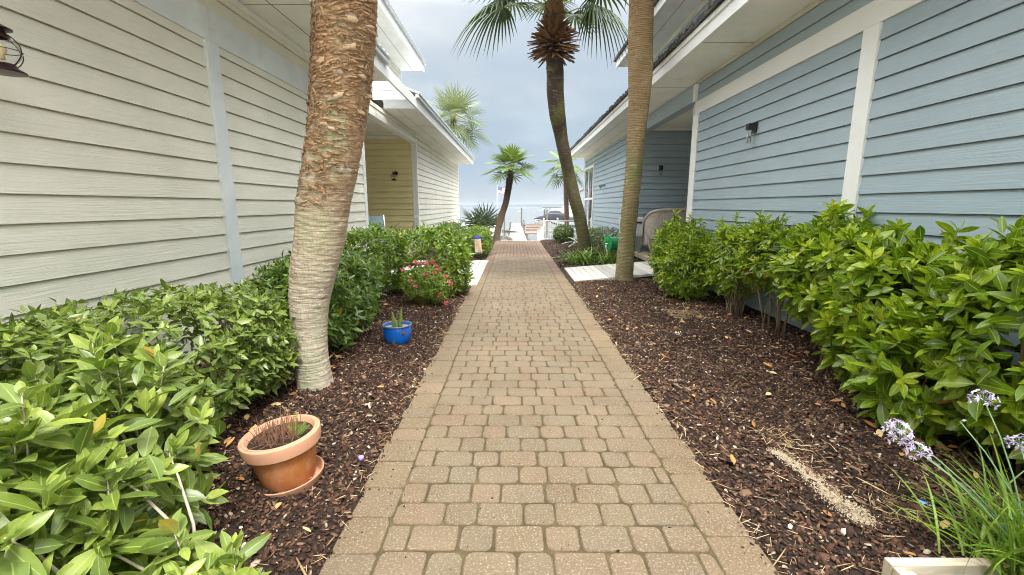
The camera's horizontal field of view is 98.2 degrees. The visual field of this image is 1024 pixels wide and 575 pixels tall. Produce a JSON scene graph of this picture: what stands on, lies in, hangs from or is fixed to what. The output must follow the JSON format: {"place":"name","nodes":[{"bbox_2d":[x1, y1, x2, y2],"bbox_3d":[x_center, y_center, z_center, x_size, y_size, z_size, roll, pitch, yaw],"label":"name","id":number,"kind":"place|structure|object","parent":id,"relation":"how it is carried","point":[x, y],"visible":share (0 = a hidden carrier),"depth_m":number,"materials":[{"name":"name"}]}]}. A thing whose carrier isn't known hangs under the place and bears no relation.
{"place":"outdoors","nodes":[
{"label":"outdoors","id":0,"kind":"place"},
{"bbox_2d":[13,241,495,574],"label":"mulch bed","id":1,"kind":"object","parent":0,"point":[315,530],"visible":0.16,"depth_m":2.68,"materials":[{"name":"brown wood"}]},
{"bbox_2d":[0,316,271,574],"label":"shrub","id":2,"kind":"object","parent":1,"relation":"on","point":[89,483],"visible":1,"depth_m":1.55,"materials":[{"name":"green plant"}]},
{"bbox_2d":[0,277,305,514],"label":"clipped hedge","id":3,"kind":"object","parent":1,"relation":"on","point":[257,370],"visible":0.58,"depth_m":2.85,"materials":[{"name":"green plant"}]},
{"bbox_2d":[238,408,323,497],"bbox_3d":[-1.246,0.884,2.407,0.400,0.414,0.402,0,10,0],"label":"planter pot","id":4,"kind":"object","parent":1,"relation":"on","point":[278,455],"visible":1,"depth_m":2.32,"materials":[{"name":"ceramic"}]},
{"bbox_2d":[237,240,388,354],"bbox_3d":[-2.258,0.046,5.212,1.533,1.152,2.374,0,10,0],"label":"shrub","id":5,"kind":"object","parent":1,"relation":"on","point":[361,284],"visible":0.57,"depth_m":4.63,"materials":[{"name":"green plant"}]},
{"bbox_2d":[288,0,377,390],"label":"palm tree","id":6,"kind":"object","parent":1,"relation":"on","point":[342,40],"visible":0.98,"depth_m":3.18,"materials":[{"name":"brown plant"}]},
{"bbox_2d":[382,308,411,344],"bbox_3d":[-1.260,0.427,4.864,0.324,0.401,0.324,0,10,0],"label":"planter pot","id":7,"kind":"object","parent":1,"relation":"on","point":[396,332],"visible":0.98,"depth_m":4.78,"materials":[{"name":"blue ceramic"}]},
{"bbox_2d":[342,221,475,295],"bbox_3d":[-1.812,-0.432,7.439,2.416,1.362,1.430,-2,11,-11],"label":"shrub","id":8,"kind":"object","parent":1,"relation":"on","point":[458,258],"visible":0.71,"depth_m":7.22,"materials":[{"name":"green plant"}]},
{"bbox_2d":[399,259,452,305],"bbox_3d":[-1.298,-0.075,6.707,0.830,0.726,0.720,0,10,0],"label":"flowering shrub","id":9,"kind":"object","parent":1,"relation":"on","point":[418,294],"visible":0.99,"depth_m":6.57,"materials":[{"name":"plant"}]},
{"bbox_2d":[388,260,488,285],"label":"boardwalk","id":10,"kind":"structure","parent":1,"relation":"on","point":[478,267],"depth_m":10.47,"materials":[{"name":"wood"}]},
{"bbox_2d":[426,221,467,248],"bbox_3d":[-2.141,-1.808,15.562,1.488,1.118,4.390,0,10,0],"label":"shrub","id":11,"kind":"object","parent":1,"relation":"on","point":[458,226],"visible":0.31,"depth_m":14.42,"materials":[{"name":"green plant"}]},
{"bbox_2d":[462,224,492,256],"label":"shrub","id":12,"kind":"object","parent":1,"relation":"on","point":[482,231],"visible":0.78,"depth_m":13.24,"materials":[{"name":"green plant"}]},
{"bbox_2d":[474,235,481,259],"bbox_3d":[-0.968,-1.127,12.510,0.270,0.732,0.044,0,10,0],"label":"garden flag","id":13,"kind":"object","parent":1,"relation":"on","point":[478,244],"visible":0.96,"depth_m":12.49,"materials":[{"name":"fabric"}]},
{"bbox_2d":[479,143,537,240],"bbox_3d":[-0.124,-4.053,19.271,2.512,4.333,2.431,-3,11,-14],"label":"palm tree","id":14,"kind":"object","parent":1,"relation":"on","point":[513,155],"visible":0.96,"depth_m":18.99,"materials":[{"name":"green plant"}]},
{"bbox_2d":[497,187,504,193],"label":"flag","id":15,"kind":"object","parent":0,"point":[500,190],"visible":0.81,"depth_m":44.28,"materials":[{"name":"white fabric"}]},
{"bbox_2d":[389,0,628,204],"label":"sky","id":16,"kind":"structure","parent":0,"point":[511,87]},
{"bbox_2d":[459,204,569,206],"bbox_3d":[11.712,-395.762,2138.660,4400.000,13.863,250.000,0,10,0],"label":"shore","id":17,"kind":"structure","parent":0,"point":[535,205],"depth_m":2021.62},
{"bbox_2d":[459,207,576,240],"bbox_3d":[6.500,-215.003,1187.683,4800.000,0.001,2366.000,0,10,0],"label":"water","id":18,"kind":"structure","parent":0,"point":[529,214],"depth_m":157.44,"materials":[{"name":"liquid"}]},
{"bbox_2d":[462,216,502,235],"bbox_3d":[-2.605,-5.049,36.782,3.600,1.826,1.360,1,10,4],"label":"boat","id":19,"kind":"object","parent":18,"relation":"on","point":[493,230],"visible":0.1,"depth_m":36.22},
{"bbox_2d":[508,222,528,240],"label":"pier","id":20,"kind":"structure","parent":18,"relation":"in","point":[520,236],"depth_m":46.63,"materials":[{"name":"white wood"}]},
{"bbox_2d":[522,220,539,238],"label":"finger dock","id":21,"kind":"object","parent":18,"relation":"in","point":[525,233],"visible":0.56,"depth_m":43.79,"materials":[{"name":"wood"}]},
{"bbox_2d":[541,207,575,237],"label":"boat lift","id":22,"kind":"object","parent":18,"relation":"in","point":[547,230],"visible":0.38,"depth_m":45.01,"materials":[{"name":"grey wood"}]},
{"bbox_2d":[534,210,574,227],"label":"boat","id":23,"kind":"object","parent":22,"relation":"on","point":[538,220],"visible":0.43,"depth_m":45.54,"materials":[{"name":"white plastic"}]},
{"bbox_2d":[551,206,572,216],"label":"boat","id":24,"kind":"object","parent":18,"relation":"on","point":[562,210],"visible":0.24,"depth_m":49.76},
{"bbox_2d":[14,239,1023,574],"bbox_3d":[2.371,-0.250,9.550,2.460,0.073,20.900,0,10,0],"label":"mulch bed","id":25,"kind":"object","parent":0,"point":[777,510],"visible":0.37,"depth_m":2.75,"materials":[{"name":"brown plant"}]},
{"bbox_2d":[358,455,363,461],"bbox_3d":[-0.888,1.011,2.616,0.033,0.035,0.033,0,10,0],"label":"fallen blossom","id":26,"kind":"object","parent":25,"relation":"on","point":[360,457],"visible":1,"depth_m":2.61,"materials":[{"name":"plant"}]},
{"bbox_2d":[552,224,574,241],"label":"shrub","id":27,"kind":"object","parent":25,"relation":"on","point":[565,233],"visible":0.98,"depth_m":17.87,"materials":[{"name":"green plant"}]},
{"bbox_2d":[549,245,614,264],"bbox_3d":[1.861,-0.915,11.709,1.581,0.564,1.536,6,12,28],"label":"strap leaf plant","id":28,"kind":"object","parent":25,"relation":"on","point":[583,258],"visible":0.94,"depth_m":11.56,"materials":[{"name":"green plant"}]},
{"bbox_2d":[155,283,1023,555],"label":"dead leaf litter","id":29,"kind":"object","parent":25,"relation":"on","point":[732,457],"visible":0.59,"depth_m":3.35,"materials":[{"name":"brown plant"}]},
{"bbox_2d":[589,225,618,254],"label":"shrub","id":30,"kind":"object","parent":25,"relation":"on","point":[611,233],"visible":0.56,"depth_m":13.31,"materials":[{"name":"green plant"}]},
{"bbox_2d":[591,247,616,264],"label":"strap leaf plant","id":31,"kind":"object","parent":25,"relation":"on","point":[607,260],"visible":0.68,"depth_m":11.30,"materials":[{"name":"green plant"}]},
{"bbox_2d":[564,261,656,281],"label":"boardwalk","id":32,"kind":"structure","parent":25,"relation":"on","point":[598,272],"depth_m":9.73,"materials":[{"name":"grey wood"}]},
{"bbox_2d":[603,235,618,258],"bbox_3d":[2.597,-0.988,11.728,0.580,0.768,0.430,-4,11,-19],"label":"hose reel","id":33,"kind":"object","parent":25,"relation":"on","point":[610,243],"visible":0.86,"depth_m":11.62,"materials":[{"name":"green plastic"}]},
{"bbox_2d":[211,279,1023,574],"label":"pine straw","id":34,"kind":"object","parent":25,"relation":"on","point":[788,452],"visible":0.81,"depth_m":2.69,"materials":[{"name":"beige plant"}]},
{"bbox_2d":[619,217,643,258],"bbox_3d":[3.358,-1.389,12.556,0.620,1.190,0.365,0,10,0],"label":"plastic cabinet","id":35,"kind":"object","parent":25,"relation":"on","point":[640,225],"visible":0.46,"depth_m":12.34,"materials":[{"name":"grey plastic"}]},
{"bbox_2d":[615,0,655,281],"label":"palm tree","id":36,"kind":"object","parent":25,"relation":"on","point":[640,41],"visible":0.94,"depth_m":7.94,"materials":[{"name":"brown plant"}]},
{"bbox_2d":[648,209,726,300],"bbox_3d":[2.932,-0.593,7.596,1.264,1.491,2.191,0,10,0],"label":"shrub","id":37,"kind":"object","parent":25,"relation":"on","point":[681,280],"visible":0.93,"depth_m":7.10,"materials":[{"name":"green plant"}]},
{"bbox_2d":[703,210,797,338],"bbox_3d":[3.098,-0.264,5.755,0.912,1.489,2.151,0,10,0],"label":"shrub","id":38,"kind":"object","parent":25,"relation":"on","point":[747,268],"visible":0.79,"depth_m":5.57,"materials":[{"name":"green plant"}]},
{"bbox_2d":[766,447,892,529],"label":"spilled sand","id":39,"kind":"structure","parent":25,"relation":"on","point":[831,494],"depth_m":2.28,"materials":[{"name":"beige sand"}]},
{"bbox_2d":[760,199,1010,393],"bbox_3d":[2.967,0.051,3.793,1.220,1.610,2.256,0,10,0],"label":"shrub","id":40,"kind":"object","parent":25,"relation":"on","point":[861,265],"visible":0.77,"depth_m":3.40,"materials":[{"name":"green plant"}]},
{"bbox_2d":[837,215,1023,477],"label":"shrub","id":41,"kind":"object","parent":25,"relation":"on","point":[958,367],"visible":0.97,"depth_m":2.56,"materials":[{"name":"green plant"}]},
{"bbox_2d":[881,557,1018,574],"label":"wooden planter","id":42,"kind":"object","parent":25,"relation":"on","point":[925,566],"visible":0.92,"depth_m":1.74,"materials":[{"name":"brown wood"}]},
{"bbox_2d":[881,389,1023,574],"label":"flowering plant","id":43,"kind":"object","parent":42,"relation":"in","point":[1011,539],"visible":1,"depth_m":1.81,"materials":[{"name":"green plant"}]},
{"bbox_2d":[319,241,778,574],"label":"path","id":44,"kind":"structure","parent":0,"point":[726,540],"depth_m":2.60,"materials":[{"name":"beige brick"}]},
{"bbox_2d":[588,226,605,245],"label":"shrub","id":45,"kind":"object","parent":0,"point":[589,228],"visible":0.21,"depth_m":16.37,"materials":[{"name":"green plant"}]},
{"bbox_3d":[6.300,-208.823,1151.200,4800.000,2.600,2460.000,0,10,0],"label":"ground","id":46,"kind":"structure","parent":0,"visible":0},
{"bbox_2d":[0,0,474,380],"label":"clapboard house","id":47,"kind":"structure","parent":46,"relation":"on","point":[144,144],"depth_m":3.86,"materials":[{"name":"beige paint"}]},
{"bbox_2d":[0,24,27,76],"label":"wall lantern","id":48,"kind":"object","parent":47,"relation":"attached to","point":[11,55],"depth_m":2.34,"materials":[{"name":"brown metal"}]},
{"bbox_2d":[368,215,386,245],"bbox_3d":[-3.304,-1.230,10.890,0.573,1.106,0.677,0,10,0],"label":"patio chair","id":49,"kind":"object","parent":47,"relation":"on","point":[376,219],"visible":0.09,"depth_m":10.53,"materials":[{"name":"silver metal"}]},
{"bbox_2d":[390,171,397,180],"bbox_3d":[-3.526,-3.357,13.328,0.229,0.293,0.382,0,10,0],"label":"wall lantern","id":50,"kind":"object","parent":47,"relation":"attached to","point":[394,176],"depth_m":13.23,"materials":[{"name":"brown metal"}]},
{"bbox_2d":[428,78,492,156],"bbox_3d":[-3.320,-6.676,26.315,4.717,11.018,4.576,-8,13,-37],"label":"palm tree","id":51,"kind":"object","parent":46,"relation":"on","point":[453,106],"visible":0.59,"depth_m":25.43,"materials":[{"name":"green plant"}]},
{"bbox_2d":[458,203,523,236],"bbox_3d":[-1.255,-3.068,20.934,3.347,2.027,3.424,-3,11,-13],"label":"fan palm","id":52,"kind":"object","parent":46,"relation":"on","point":[478,215],"visible":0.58,"depth_m":20.73,"materials":[{"name":"green plant"}]},
{"bbox_2d":[503,235,512,239],"bbox_3d":[-0.281,-2.292,21.338,0.634,0.452,0.630,0,10,0],"label":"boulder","id":53,"kind":"object","parent":46,"relation":"on","point":[507,237],"visible":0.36,"depth_m":21.14,"materials":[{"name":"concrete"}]},
{"bbox_2d":[451,0,628,255],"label":"palm tree","id":54,"kind":"object","parent":46,"relation":"on","point":[553,36],"visible":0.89,"depth_m":11.37,"materials":[{"name":"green plant"}]},
{"bbox_2d":[541,152,583,230],"bbox_3d":[2.736,-4.330,23.554,2.581,6.198,2.623,10,15,44],"label":"palm tree","id":55,"kind":"object","parent":46,"relation":"on","point":[566,208],"visible":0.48,"depth_m":23.45,"materials":[{"name":"green plant"}]},
{"bbox_2d":[537,218,590,240],"bbox_3d":[2.454,-2.027,22.110,2.217,2.990,4.438,0,10,0],"label":"railing","id":56,"kind":"object","parent":46,"relation":"on","point":[541,233],"visible":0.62,"depth_m":19.82,"materials":[{"name":"white wood"}]},
{"bbox_2d":[570,0,1023,394],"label":"blue clapboard house","id":57,"kind":"structure","parent":46,"relation":"on","point":[909,111],"depth_m":4.92,"materials":[{"name":"paint"}]},
{"bbox_2d":[584,164,594,227],"bbox_3d":[3.538,-4.137,20.562,0.070,2.860,2.500,0,10,0],"label":"window frame","id":58,"kind":"structure","parent":57,"relation":"in","point":[589,171],"depth_m":20.32,"materials":[{"name":"white paint"}]},
{"bbox_2d":[659,165,662,175],"bbox_3d":[4.230,-3.324,12.601,0.085,0.290,0.125,0,10,0],"label":"box wall lamp","id":59,"kind":"object","parent":57,"relation":"attached to","point":[660,168],"visible":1,"depth_m":12.57,"materials":[{"name":"black metal"}]},
{"bbox_2d":[639,208,686,251],"bbox_3d":[4.343,-1.577,12.340,1.443,1.236,0.784,0,10,0],"label":"wicker settee","id":60,"kind":"object","parent":57,"relation":"on","point":[653,219],"visible":0.4,"depth_m":12.01,"materials":[{"name":"beige wicker"}]},
{"bbox_2d":[745,121,757,143],"bbox_3d":[3.416,-2.214,6.346,0.125,0.290,0.085,0,10,0],"label":"box wall lamp","id":61,"kind":"object","parent":57,"relation":"attached to","point":[751,128],"visible":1,"depth_m":6.32,"materials":[{"name":"black metal"}]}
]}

